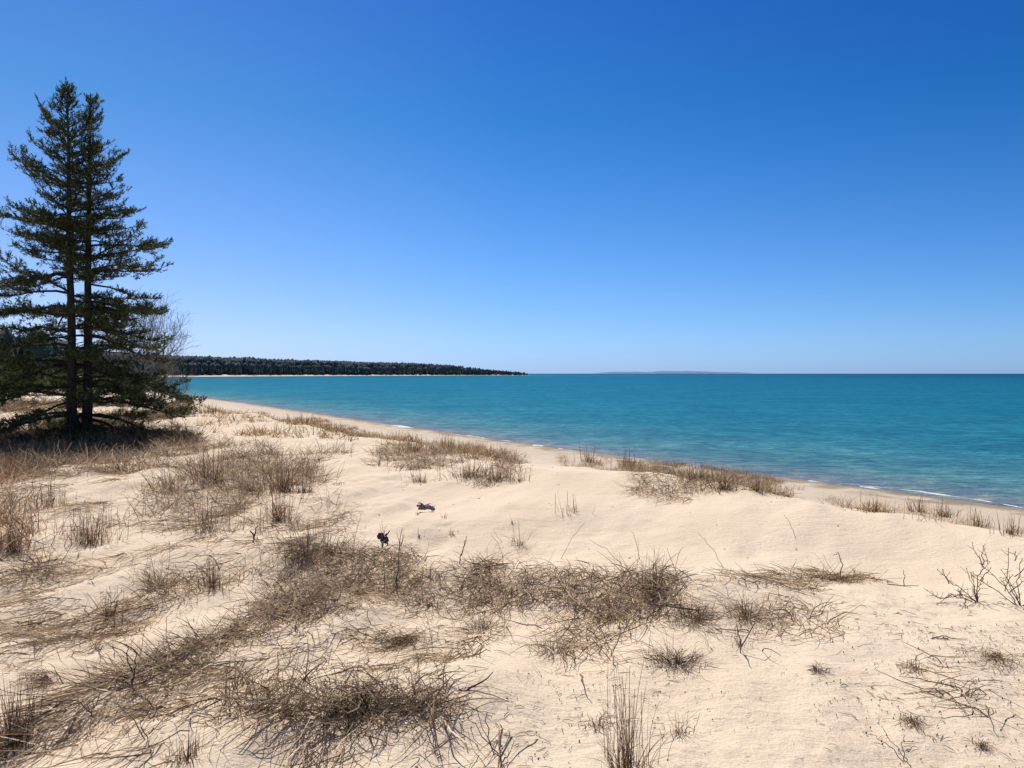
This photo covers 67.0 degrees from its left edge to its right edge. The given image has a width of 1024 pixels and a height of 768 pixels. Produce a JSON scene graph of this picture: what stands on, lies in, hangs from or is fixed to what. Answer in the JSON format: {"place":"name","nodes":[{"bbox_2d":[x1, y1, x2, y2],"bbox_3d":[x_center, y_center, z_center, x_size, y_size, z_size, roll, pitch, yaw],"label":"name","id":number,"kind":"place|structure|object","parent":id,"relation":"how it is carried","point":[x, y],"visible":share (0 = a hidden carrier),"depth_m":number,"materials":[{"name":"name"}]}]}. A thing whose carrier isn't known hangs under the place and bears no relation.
{"place":"outdoors","nodes":[
{"label":"outdoors","id":0,"kind":"place"},
{"bbox_2d":[0,374,1023,767],"bbox_3d":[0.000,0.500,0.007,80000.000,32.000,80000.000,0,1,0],"label":"sand ground","id":1,"kind":"structure","parent":0,"point":[778,698],"depth_m":5.18,"materials":[{"name":"sand"}]},
{"bbox_2d":[0,342,20,370],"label":"young spruce","id":2,"kind":"object","parent":1,"relation":"on","point":[1,352],"visible":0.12,"depth_m":83.89,"materials":[{"name":"green plant"}]},
{"bbox_2d":[0,376,20,397],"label":"juniper bush","id":3,"kind":"object","parent":1,"relation":"on","point":[7,391],"visible":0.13,"depth_m":47.90,"materials":[{"name":"green plant"}]},
{"bbox_2d":[0,501,45,557],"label":"grass tuft","id":4,"kind":"object","parent":1,"relation":"on","point":[8,536],"visible":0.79,"depth_m":6.92,"materials":[{"name":"plant"}]},
{"bbox_2d":[0,365,53,394],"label":"juniper bush","id":5,"kind":"object","parent":1,"relation":"on","point":[46,382],"visible":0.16,"depth_m":55.80,"materials":[{"name":"green plant"}]},
{"bbox_2d":[0,666,66,755],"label":"grass tuft","id":6,"kind":"object","parent":1,"relation":"on","point":[10,718],"visible":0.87,"depth_m":3.44,"materials":[{"name":"plant"}]},
{"bbox_2d":[2,654,64,689],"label":"grass tuft","id":7,"kind":"object","parent":1,"relation":"on","point":[39,674],"visible":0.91,"depth_m":4.32,"materials":[{"name":"plant"}]},
{"bbox_2d":[0,550,74,588],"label":"grass tuft","id":8,"kind":"object","parent":1,"relation":"on","point":[28,573],"visible":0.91,"depth_m":6.36,"materials":[{"name":"plant"}]},
{"bbox_2d":[11,671,65,720],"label":"grass tuft","id":9,"kind":"object","parent":1,"relation":"on","point":[33,702],"visible":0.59,"depth_m":3.57,"materials":[{"name":"plant"}]},
{"bbox_2d":[15,475,82,510],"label":"grass tuft","id":10,"kind":"object","parent":1,"relation":"on","point":[51,496],"visible":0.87,"depth_m":9.01,"materials":[{"name":"plant"}]},
{"bbox_2d":[43,352,60,369],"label":"young spruce","id":11,"kind":"object","parent":1,"relation":"on","point":[50,357],"visible":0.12,"depth_m":91.95,"materials":[{"name":"green plant"}]},
{"bbox_2d":[31,370,81,394],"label":"juniper bush","id":12,"kind":"object","parent":1,"relation":"on","point":[64,390],"visible":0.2,"depth_m":59.12,"materials":[{"name":"green plant"}]},
{"bbox_2d":[0,75,168,446],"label":"spruce tree","id":13,"kind":"object","parent":1,"relation":"on","point":[72,396],"visible":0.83,"depth_m":17.75,"materials":[{"name":"green plant"}]},
{"bbox_2d":[62,688,110,715],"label":"bare twig","id":14,"kind":"object","parent":1,"relation":"on","point":[93,707],"visible":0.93,"depth_m":3.61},
{"bbox_2d":[45,492,132,547],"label":"grass tuft","id":15,"kind":"object","parent":1,"relation":"on","point":[91,540],"visible":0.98,"depth_m":7.51,"materials":[{"name":"plant"}]},
{"bbox_2d":[62,375,124,393],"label":"juniper bush","id":16,"kind":"object","parent":1,"relation":"on","point":[81,390],"visible":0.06,"depth_m":60.40,"materials":[{"name":"green plant"}]},
{"bbox_2d":[0,91,206,441],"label":"spruce tree","id":17,"kind":"object","parent":1,"relation":"on","point":[132,385],"visible":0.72,"depth_m":18.17,"materials":[{"name":"green plant"}]},
{"bbox_2d":[0,395,220,475],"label":"under tree litter","id":18,"kind":"object","parent":1,"relation":"on","point":[13,406],"visible":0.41,"depth_m":17.25,"materials":[{"name":"brown plant"}]},
{"bbox_2d":[100,588,126,622],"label":"grass tuft","id":19,"kind":"object","parent":1,"relation":"on","point":[107,610],"visible":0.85,"depth_m":5.50,"materials":[{"name":"plant"}]},
{"bbox_2d":[99,451,142,474],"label":"grass tuft","id":20,"kind":"object","parent":1,"relation":"on","point":[117,467],"visible":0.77,"depth_m":11.13,"materials":[{"name":"plant"}]},
{"bbox_2d":[113,643,136,684],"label":"bare twig","id":21,"kind":"object","parent":1,"relation":"on","point":[132,679],"visible":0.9,"depth_m":3.95,"materials":[{"name":"plant"}]},
{"bbox_2d":[77,315,177,370],"bbox_3d":[-19.892,-1.543,39.806,4.682,5.498,2.455,0,1,0],"label":"bare tree","id":22,"kind":"object","parent":1,"relation":"on","point":[121,356],"visible":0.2,"depth_m":39.90,"materials":[{"name":"grey plant"}]},
{"bbox_2d":[94,403,164,441],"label":"grass tuft","id":23,"kind":"object","parent":1,"relation":"on","point":[131,426],"visible":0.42,"depth_m":18.21,"materials":[{"name":"plant"}]},
{"bbox_2d":[114,370,160,391],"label":"juniper bush","id":24,"kind":"object","parent":1,"relation":"on","point":[142,372],"visible":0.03,"depth_m":65.86,"materials":[{"name":"green plant"}]},
{"bbox_2d":[117,676,166,739],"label":"bare twig","id":25,"kind":"object","parent":1,"relation":"on","point":[145,716],"visible":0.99,"depth_m":3.41,"materials":[{"name":"wood"}]},
{"bbox_2d":[124,288,185,401],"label":"bare tree","id":26,"kind":"object","parent":1,"relation":"on","point":[145,368],"visible":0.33,"depth_m":42.16,"materials":[{"name":"grey plant"}]},
{"bbox_2d":[129,468,193,495],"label":"grass tuft","id":27,"kind":"object","parent":1,"relation":"on","point":[174,490],"visible":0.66,"depth_m":9.79,"materials":[{"name":"plant"}]},
{"bbox_2d":[148,362,178,397],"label":"bare shrub","id":28,"kind":"object","parent":1,"relation":"on","point":[164,375],"visible":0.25,"depth_m":61.98,"materials":[{"name":"grey plant"}]},
{"bbox_2d":[152,355,174,400],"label":"bare sapling","id":29,"kind":"object","parent":1,"relation":"on","point":[166,376],"visible":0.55,"depth_m":41.00,"materials":[{"name":"grey plant"}]},
{"bbox_2d":[128,291,200,402],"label":"bare tree","id":30,"kind":"object","parent":1,"relation":"on","point":[163,352],"visible":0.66,"depth_m":40.81,"materials":[{"name":"grey plant"}]},
{"bbox_2d":[116,550,216,596],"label":"grass tuft","id":31,"kind":"object","parent":1,"relation":"on","point":[152,583],"visible":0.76,"depth_m":6.27,"materials":[{"name":"plant"}]},
{"bbox_2d":[166,367,196,402],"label":"bare shrub","id":32,"kind":"object","parent":1,"relation":"on","point":[179,379],"visible":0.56,"depth_m":60.22,"materials":[{"name":"grey plant"}]},
{"bbox_2d":[181,394,193,402],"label":"juniper bush","id":33,"kind":"object","parent":1,"relation":"on","point":[184,395],"visible":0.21,"depth_m":91.76,"materials":[{"name":"green plant"}]},
{"bbox_2d":[151,703,227,767],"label":"grass tuft","id":34,"kind":"object","parent":1,"relation":"on","point":[183,756],"visible":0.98,"depth_m":3.23,"materials":[{"name":"plant"}]},
{"bbox_2d":[146,489,255,536],"bbox_3d":[-3.082,1.323,8.019,1.121,0.470,1.069,0,1,0],"label":"grass tuft","id":35,"kind":"object","parent":1,"relation":"on","point":[209,527],"visible":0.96,"depth_m":7.99,"materials":[{"name":"plant"}]},
{"bbox_2d":[192,553,229,592],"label":"grass tuft","id":36,"kind":"object","parent":1,"relation":"on","point":[213,582],"visible":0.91,"depth_m":6.16,"materials":[{"name":"plant"}]},
{"bbox_2d":[185,448,243,490],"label":"grass tuft","id":37,"kind":"object","parent":1,"relation":"on","point":[209,473],"visible":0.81,"depth_m":10.21,"materials":[{"name":"plant"}]},
{"bbox_2d":[199,402,240,413],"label":"grass tuft","id":38,"kind":"object","parent":1,"relation":"on","point":[204,409],"visible":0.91,"depth_m":32.81,"materials":[{"name":"plant"}]},
{"bbox_2d":[0,544,506,767],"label":"foreground grass","id":39,"kind":"structure","parent":1,"relation":"on","point":[229,630],"depth_m":3.84,"materials":[{"name":"plant"}]},
{"bbox_2d":[250,525,257,542],"bbox_3d":[-2.492,1.458,7.471,0.085,0.190,0.037,0,1,-16],"label":"dead stick","id":40,"kind":"object","parent":1,"relation":"on","point":[253,534],"visible":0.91,"depth_m":7.47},
{"bbox_2d":[0,325,527,374],"bbox_3d":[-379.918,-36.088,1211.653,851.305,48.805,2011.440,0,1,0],"label":"headland forest","id":41,"kind":"object","parent":1,"relation":"on","point":[212,365],"visible":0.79,"depth_m":1440.38,"materials":[{"name":"plant"}]},
{"bbox_2d":[193,675,337,739],"bbox_3d":[-1.101,1.466,3.522,0.627,0.227,0.526,-1,1,-34],"label":"grass tuft","id":42,"kind":"object","parent":1,"relation":"on","point":[276,703],"visible":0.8,"depth_m":3.54,"materials":[{"name":"plant"}]},
{"bbox_2d":[255,480,299,522],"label":"grass tuft","id":43,"kind":"object","parent":1,"relation":"on","point":[277,517],"visible":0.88,"depth_m":8.76,"materials":[{"name":"plant"}]},
{"bbox_2d":[252,452,304,493],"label":"grass tuft","id":44,"kind":"object","parent":1,"relation":"on","point":[283,482],"visible":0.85,"depth_m":10.23,"materials":[{"name":"plant"}]},
{"bbox_2d":[283,474,315,493],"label":"grass tuft","id":45,"kind":"object","parent":1,"relation":"on","point":[302,488],"visible":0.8,"depth_m":10.15,"materials":[{"name":"plant"}]},
{"bbox_2d":[283,411,329,423],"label":"grass tuft","id":46,"kind":"object","parent":1,"relation":"on","point":[300,420],"visible":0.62,"depth_m":59.68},
{"bbox_2d":[252,513,365,581],"bbox_3d":[-1.736,1.353,6.545,0.971,0.523,0.867,0,1,0],"label":"grass tuft","id":47,"kind":"object","parent":1,"relation":"on","point":[298,555],"visible":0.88,"depth_m":6.56,"materials":[{"name":"plant"}]},
{"bbox_2d":[224,652,435,747],"bbox_3d":[-0.766,1.472,3.581,0.856,0.276,0.788,0,1,0],"label":"grass tuft","id":48,"kind":"object","parent":1,"relation":"on","point":[347,715],"visible":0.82,"depth_m":3.62,"materials":[{"name":"plant"}]},
{"bbox_2d":[301,419,359,436],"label":"grass tuft","id":49,"kind":"object","parent":1,"relation":"on","point":[330,428],"visible":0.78,"depth_m":24.51,"materials":[{"name":"plant"}]},
{"bbox_2d":[377,526,389,547],"bbox_3d":[-1.127,1.320,6.762,0.104,0.246,0.092,0,1,-21],"label":"driftwood lump","id":50,"kind":"object","parent":1,"relation":"on","point":[382,537],"visible":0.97,"depth_m":6.76,"materials":[{"name":"black wood"}]},
{"bbox_2d":[383,550,385,594],"bbox_3d":[-0.947,1.403,5.747,0.019,0.377,0.020,1,1,43],"label":"dead stick","id":51,"kind":"object","parent":1,"relation":"on","point":[384,575],"visible":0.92,"depth_m":5.75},
{"bbox_2d":[0,426,798,626],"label":"dune grass","id":52,"kind":"structure","parent":1,"relation":"on","point":[194,448],"depth_m":11.03,"materials":[{"name":"plant"}]},
{"bbox_2d":[396,531,403,592],"bbox_3d":[-0.837,1.323,5.755,0.057,0.510,0.069,0,1,0],"label":"dead stick","id":53,"kind":"object","parent":1,"relation":"on","point":[398,562],"visible":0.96,"depth_m":5.76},
{"bbox_2d":[341,602,467,661],"bbox_3d":[-0.654,1.492,4.727,0.855,0.329,0.807,0,1,0],"label":"grass tuft","id":54,"kind":"object","parent":1,"relation":"on","point":[403,641],"visible":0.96,"depth_m":4.78,"materials":[{"name":"plant"}]},
{"bbox_2d":[381,435,438,453],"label":"grass tuft","id":55,"kind":"object","parent":1,"relation":"on","point":[408,444],"visible":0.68,"depth_m":16.81,"materials":[{"name":"plant"}]},
{"bbox_2d":[393,473,435,484],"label":"grass tuft","id":56,"kind":"object","parent":1,"relation":"on","point":[419,477],"visible":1,"depth_m":11.52,"materials":[{"name":"plant"}]},
{"bbox_2d":[361,674,479,733],"bbox_3d":[-0.415,1.469,3.661,0.466,0.208,0.514,1,1,45],"label":"grass tuft","id":57,"kind":"object","parent":1,"relation":"on","point":[422,708],"visible":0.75,"depth_m":3.63,"materials":[{"name":"plant"}]},
{"bbox_2d":[417,502,434,510],"bbox_3d":[-1.080,1.544,9.715,0.235,0.118,0.081,0,1,0],"label":"driftwood piece","id":58,"kind":"object","parent":1,"relation":"on","point":[421,506],"visible":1,"depth_m":9.70,"materials":[{"name":"wood"}]},
{"bbox_2d":[438,433,461,449],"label":"grass tuft","id":59,"kind":"object","parent":1,"relation":"on","point":[448,442],"visible":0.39,"depth_m":19.34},
{"bbox_2d":[437,453,498,484],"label":"grass tuft","id":60,"kind":"object","parent":1,"relation":"on","point":[463,471],"visible":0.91,"depth_m":11.73,"materials":[{"name":"plant"}]},
{"bbox_2d":[449,605,517,636],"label":"grass tuft","id":61,"kind":"object","parent":1,"relation":"on","point":[480,627],"visible":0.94,"depth_m":5.12,"materials":[{"name":"plant"}]},
{"bbox_2d":[464,706,513,764],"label":"bare twig","id":62,"kind":"object","parent":1,"relation":"on","point":[489,742],"visible":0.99,"depth_m":3.31,"materials":[{"name":"wood"}]},
{"bbox_2d":[476,445,509,457],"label":"grass tuft","id":63,"kind":"object","parent":1,"relation":"on","point":[490,453],"visible":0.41,"depth_m":16.03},
{"bbox_2d":[466,459,525,484],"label":"grass tuft","id":64,"kind":"object","parent":1,"relation":"on","point":[497,475],"visible":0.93,"depth_m":11.56,"materials":[{"name":"plant"}]},
{"bbox_2d":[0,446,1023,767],"bbox_3d":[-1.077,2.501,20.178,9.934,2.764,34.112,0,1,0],"label":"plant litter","id":65,"kind":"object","parent":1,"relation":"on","point":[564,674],"visible":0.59,"depth_m":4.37,"materials":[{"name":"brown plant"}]},
{"bbox_2d":[493,514,536,550],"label":"grass tuft","id":66,"kind":"object","parent":1,"relation":"on","point":[519,542],"visible":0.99,"depth_m":8.39,"materials":[{"name":"plant"}]},
{"bbox_2d":[509,468,530,482],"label":"grass tuft","id":67,"kind":"object","parent":1,"relation":"on","point":[519,480],"visible":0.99,"depth_m":11.37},
{"bbox_2d":[500,623,601,663],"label":"grass tuft","id":68,"kind":"object","parent":1,"relation":"on","point":[544,650],"visible":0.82,"depth_m":4.56,"materials":[{"name":"plant"}]},
{"bbox_2d":[554,490,593,518],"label":"grass tuft","id":69,"kind":"object","parent":1,"relation":"on","point":[566,505],"visible":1,"depth_m":9.34,"materials":[{"name":"plant"}]},
{"bbox_2d":[574,443,602,462],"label":"grass tuft","id":70,"kind":"object","parent":1,"relation":"on","point":[588,456],"visible":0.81,"depth_m":36.92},
{"bbox_2d":[572,710,616,731],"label":"grass tuft","id":71,"kind":"object","parent":1,"relation":"on","point":[599,722],"visible":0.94,"depth_m":3.57,"materials":[{"name":"plant"}]},
{"bbox_2d":[185,402,1023,533],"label":"dune edge grass","id":72,"kind":"structure","parent":1,"relation":"on","point":[315,424],"depth_m":24.09,"materials":[{"name":"plant"}]},
{"bbox_2d":[595,617,632,659],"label":"bare twig","id":73,"kind":"object","parent":1,"relation":"on","point":[617,641],"visible":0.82,"depth_m":4.31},
{"bbox_2d":[616,448,650,467],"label":"grass tuft","id":74,"kind":"object","parent":1,"relation":"on","point":[635,461],"visible":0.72,"depth_m":35.23,"materials":[{"name":"plant"}]},
{"bbox_2d":[583,660,701,767],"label":"grass tuft","id":75,"kind":"object","parent":1,"relation":"on","point":[625,755],"visible":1,"depth_m":3.23,"materials":[{"name":"plant"}]},
{"bbox_2d":[625,543,668,595],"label":"grass tuft","id":76,"kind":"object","parent":1,"relation":"on","point":[655,579],"visible":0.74,"depth_m":5.27,"materials":[{"name":"plant"}]},
{"bbox_2d":[618,632,724,680],"bbox_3d":[0.889,1.470,4.307,0.640,0.203,0.598,0,1,0],"label":"grass tuft","id":77,"kind":"object","parent":1,"relation":"on","point":[681,661],"visible":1,"depth_m":4.28,"materials":[{"name":"plant"}]},
{"bbox_2d":[652,708,709,738],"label":"grass tuft","id":78,"kind":"object","parent":1,"relation":"on","point":[681,729],"visible":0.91,"depth_m":3.47,"materials":[{"name":"plant"}]},
{"bbox_2d":[655,594,734,630],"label":"grass tuft","id":79,"kind":"object","parent":1,"relation":"on","point":[699,618],"visible":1,"depth_m":4.85,"materials":[{"name":"plant"}]},
{"bbox_2d":[672,462,719,481],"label":"grass tuft","id":80,"kind":"object","parent":1,"relation":"on","point":[691,475],"visible":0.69,"depth_m":10.81,"materials":[{"name":"plant"}]},
{"bbox_2d":[700,464,750,493],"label":"grass tuft","id":81,"kind":"object","parent":1,"relation":"on","point":[723,487],"visible":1,"depth_m":10.16,"materials":[{"name":"plant"}]},
{"bbox_2d":[709,628,759,652],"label":"grass tuft","id":82,"kind":"object","parent":1,"relation":"on","point":[737,643],"visible":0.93,"depth_m":4.50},
{"bbox_2d":[686,585,795,632],"bbox_3d":[1.450,1.407,4.883,0.691,0.225,0.615,0,1,0],"label":"grass tuft","id":83,"kind":"object","parent":1,"relation":"on","point":[741,608],"visible":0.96,"depth_m":4.88,"materials":[{"name":"plant"}]},
{"bbox_2d":[736,620,756,652],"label":"bare twig","id":84,"kind":"object","parent":1,"relation":"on","point":[746,637],"visible":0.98,"depth_m":4.42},
{"bbox_2d":[730,469,782,497],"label":"grass tuft","id":85,"kind":"object","parent":1,"relation":"on","point":[757,488],"visible":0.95,"depth_m":10.12,"materials":[{"name":"plant"}]},
{"bbox_2d":[768,483,793,495],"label":"grass tuft","id":86,"kind":"object","parent":1,"relation":"on","point":[778,489],"visible":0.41,"depth_m":26.79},
{"bbox_2d":[806,660,832,676],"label":"grass tuft","id":87,"kind":"object","parent":1,"relation":"on","point":[814,668],"visible":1,"depth_m":4.09,"materials":[{"name":"plant"}]},
{"bbox_2d":[780,554,895,584],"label":"grass tuft","id":88,"kind":"object","parent":1,"relation":"on","point":[845,578],"visible":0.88,"depth_m":6.20,"materials":[{"name":"plant"}]},
{"bbox_2d":[845,490,894,512],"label":"grass tuft","id":89,"kind":"object","parent":1,"relation":"on","point":[874,508],"visible":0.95,"depth_m":8.79,"materials":[{"name":"plant"}]},
{"bbox_2d":[868,727,911,767],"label":"bare twig","id":90,"kind":"object","parent":1,"relation":"on","point":[897,747],"visible":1,"depth_m":3.25,"materials":[{"name":"wood"}]},
{"bbox_2d":[888,570,918,585],"bbox_3d":[3.159,1.575,6.234,0.274,0.152,0.025,0,1,-5],"label":"dead stick","id":91,"kind":"object","parent":1,"relation":"on","point":[903,582],"visible":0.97,"depth_m":6.23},
{"bbox_2d":[884,702,938,735],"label":"grass tuft","id":92,"kind":"object","parent":1,"relation":"on","point":[911,720],"visible":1,"depth_m":3.57,"materials":[{"name":"plant"}]},
{"bbox_2d":[895,659,929,672],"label":"grass tuft","id":93,"kind":"object","parent":1,"relation":"on","point":[911,663],"visible":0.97,"depth_m":4.10,"materials":[{"name":"plant"}]},
{"bbox_2d":[904,494,931,512],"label":"grass tuft","id":94,"kind":"object","parent":1,"relation":"on","point":[918,506],"visible":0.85,"depth_m":23.64,"materials":[{"name":"plant"}]},
{"bbox_2d":[931,635,958,639],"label":"bare twig","id":95,"kind":"object","parent":1,"relation":"on","point":[943,638],"visible":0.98,"depth_m":4.50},
{"bbox_2d":[930,496,963,517],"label":"grass tuft","id":96,"kind":"object","parent":1,"relation":"on","point":[943,513],"visible":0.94,"depth_m":22.90,"materials":[{"name":"plant"}]},
{"bbox_2d":[924,543,990,608],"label":"bare shrub","id":97,"kind":"object","parent":1,"relation":"on","point":[975,594],"visible":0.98,"depth_m":5.52,"materials":[{"name":"plant"}]},
{"bbox_2d":[969,735,997,751],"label":"grass tuft","id":98,"kind":"object","parent":1,"relation":"on","point":[983,745],"visible":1,"depth_m":3.37,"materials":[{"name":"plant"}]},
{"bbox_2d":[967,507,999,528],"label":"grass tuft","id":99,"kind":"object","parent":1,"relation":"on","point":[978,523],"visible":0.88,"depth_m":21.17,"materials":[{"name":"plant"}]},
{"bbox_2d":[945,637,1023,674],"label":"grass tuft","id":100,"kind":"object","parent":1,"relation":"on","point":[992,655],"visible":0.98,"depth_m":4.20,"materials":[{"name":"plant"}]},
{"bbox_2d":[971,548,1023,605],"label":"bare shrub","id":101,"kind":"object","parent":1,"relation":"on","point":[1016,596],"visible":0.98,"depth_m":5.38,"materials":[{"name":"plant"}]},
{"bbox_2d":[989,511,1022,537],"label":"grass tuft","id":102,"kind":"object","parent":1,"relation":"on","point":[1009,531],"visible":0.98,"depth_m":7.47,"materials":[{"name":"plant"}]},
{"bbox_2d":[0,463,1023,767],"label":"combed grass","id":103,"kind":"structure","parent":0,"point":[432,655],"depth_m":4.82,"materials":[{"name":"plant"}]},
{"bbox_2d":[0,0,1023,373],"label":"sky","id":104,"kind":"structure","parent":0,"point":[527,186],"materials":[{"name":"blue"}]},
{"bbox_2d":[223,531,895,685],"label":"ridge grass","id":105,"kind":"structure","parent":0,"point":[352,588],"depth_m":5.54,"materials":[{"name":"plant"}]},
{"bbox_2d":[146,374,1023,508],"bbox_3d":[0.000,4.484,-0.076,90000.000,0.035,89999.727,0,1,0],"label":"lake water","id":106,"kind":"structure","parent":0,"point":[959,436],"depth_m":83.09,"materials":[{"name":"liquid"}]},
{"bbox_2d":[392,425,1018,506],"bbox_3d":[-2.840,3.711,55.675,2.019,0.093,71.675,-1,1,-34],"label":"shore foam","id":107,"kind":"object","parent":106,"relation":"on","point":[808,480],"visible":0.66,"depth_m":30.49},
{"bbox_2d":[592,371,754,373],"bbox_3d":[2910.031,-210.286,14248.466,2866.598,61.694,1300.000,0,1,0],"label":"island hills","id":108,"kind":"structure","parent":0,"point":[679,372],"depth_m":13693.54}
]}

